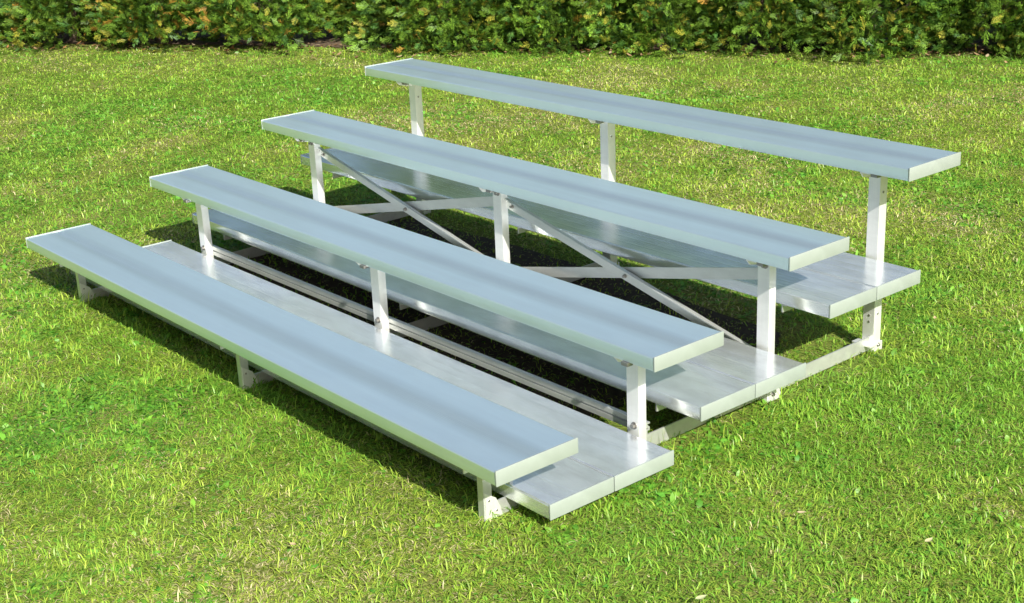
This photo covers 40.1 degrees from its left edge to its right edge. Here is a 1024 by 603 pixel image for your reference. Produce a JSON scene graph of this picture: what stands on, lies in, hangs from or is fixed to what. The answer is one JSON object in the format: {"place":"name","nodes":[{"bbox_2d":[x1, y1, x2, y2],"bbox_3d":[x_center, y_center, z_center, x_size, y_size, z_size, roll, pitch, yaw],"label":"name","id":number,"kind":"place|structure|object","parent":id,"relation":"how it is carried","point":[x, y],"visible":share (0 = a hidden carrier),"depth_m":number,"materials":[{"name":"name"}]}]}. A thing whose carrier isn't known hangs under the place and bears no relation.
{"place":"outdoors","nodes":[
{"label":"outdoors","id":0,"kind":"place"},
{"bbox_2d":[0,0,1023,602],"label":"ground","id":1,"kind":"structure","parent":0,"point":[426,460],"depth_m":4.11,"materials":[{"name":"green plant"}]},
{"bbox_2d":[25,58,960,521],"bbox_3d":[-0.220,-0.217,4.468,1.723,0.612,2.606,-18,25,-37],"label":"bleacher","id":2,"kind":"object","parent":1,"relation":"on","point":[489,434],"visible":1,"depth_m":4.04,"materials":[{"name":"metal"}]},
{"bbox_2d":[229,217,781,415],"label":"bare earth","id":3,"kind":"structure","parent":1,"relation":"on","point":[523,260],"depth_m":4.61,"materials":[{"name":"black soil"}]},
{"bbox_2d":[0,12,1020,50],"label":"soil bed","id":4,"kind":"object","parent":1,"relation":"on","point":[325,41],"visible":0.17,"depth_m":10.15,"materials":[{"name":"brown soil"}]},
{"bbox_2d":[0,1,19,38],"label":"arborvitae shrub","id":5,"kind":"object","parent":4,"relation":"on","point":[2,27],"visible":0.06,"depth_m":10.90,"materials":[{"name":"green plant"}]},
{"bbox_2d":[0,0,151,53],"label":"arborvitae shrub","id":6,"kind":"object","parent":4,"relation":"on","point":[37,18],"visible":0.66,"depth_m":10.42,"materials":[{"name":"green plant"}]},
{"bbox_2d":[56,0,246,51],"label":"arborvitae shrub","id":7,"kind":"object","parent":4,"relation":"on","point":[118,20],"visible":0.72,"depth_m":10.18,"materials":[{"name":"green plant"}]},
{"bbox_2d":[165,0,360,51],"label":"arborvitae shrub","id":8,"kind":"object","parent":4,"relation":"on","point":[228,18],"visible":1,"depth_m":9.90,"materials":[{"name":"green plant"}]},
{"bbox_2d":[325,0,435,41],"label":"arborvitae shrub","id":9,"kind":"object","parent":4,"relation":"on","point":[343,29],"visible":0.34,"depth_m":10.13,"materials":[{"name":"green plant"}]},
{"bbox_2d":[341,0,547,55],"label":"arborvitae shrub","id":10,"kind":"object","parent":4,"relation":"on","point":[442,21],"visible":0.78,"depth_m":9.53,"materials":[{"name":"green plant"}]},
{"bbox_2d":[1,32,1023,66],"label":"leaf litter","id":11,"kind":"object","parent":4,"relation":"on","point":[603,49],"visible":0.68,"depth_m":9.45,"materials":[{"name":"brown plant"}]},
{"bbox_2d":[463,0,638,56],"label":"arborvitae shrub","id":12,"kind":"object","parent":4,"relation":"on","point":[556,19],"visible":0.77,"depth_m":9.32,"materials":[{"name":"green plant"}]},
{"bbox_2d":[560,0,755,57],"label":"arborvitae shrub","id":13,"kind":"object","parent":4,"relation":"on","point":[651,30],"visible":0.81,"depth_m":9.12,"materials":[{"name":"green plant"}]},
{"bbox_2d":[678,0,860,56],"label":"arborvitae shrub","id":14,"kind":"object","parent":4,"relation":"on","point":[761,27],"visible":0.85,"depth_m":8.92,"materials":[{"name":"green plant"}]},
{"bbox_2d":[777,0,991,65],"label":"arborvitae shrub","id":15,"kind":"object","parent":4,"relation":"on","point":[877,16],"visible":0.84,"depth_m":8.60,"materials":[{"name":"green plant"}]},
{"bbox_2d":[892,0,1023,60],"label":"arborvitae shrub","id":16,"kind":"object","parent":4,"relation":"on","point":[1006,37],"visible":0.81,"depth_m":8.54,"materials":[{"name":"green plant"}]},
{"bbox_2d":[695,595,705,598],"bbox_3d":[0.385,0.602,2.856,0.025,0.006,0.014,-18,25,-37],"label":"fallen leaf","id":17,"kind":"object","parent":1,"relation":"on","point":[701,597],"visible":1,"depth_m":2.86,"materials":[{"name":"beige plant"}]}
]}

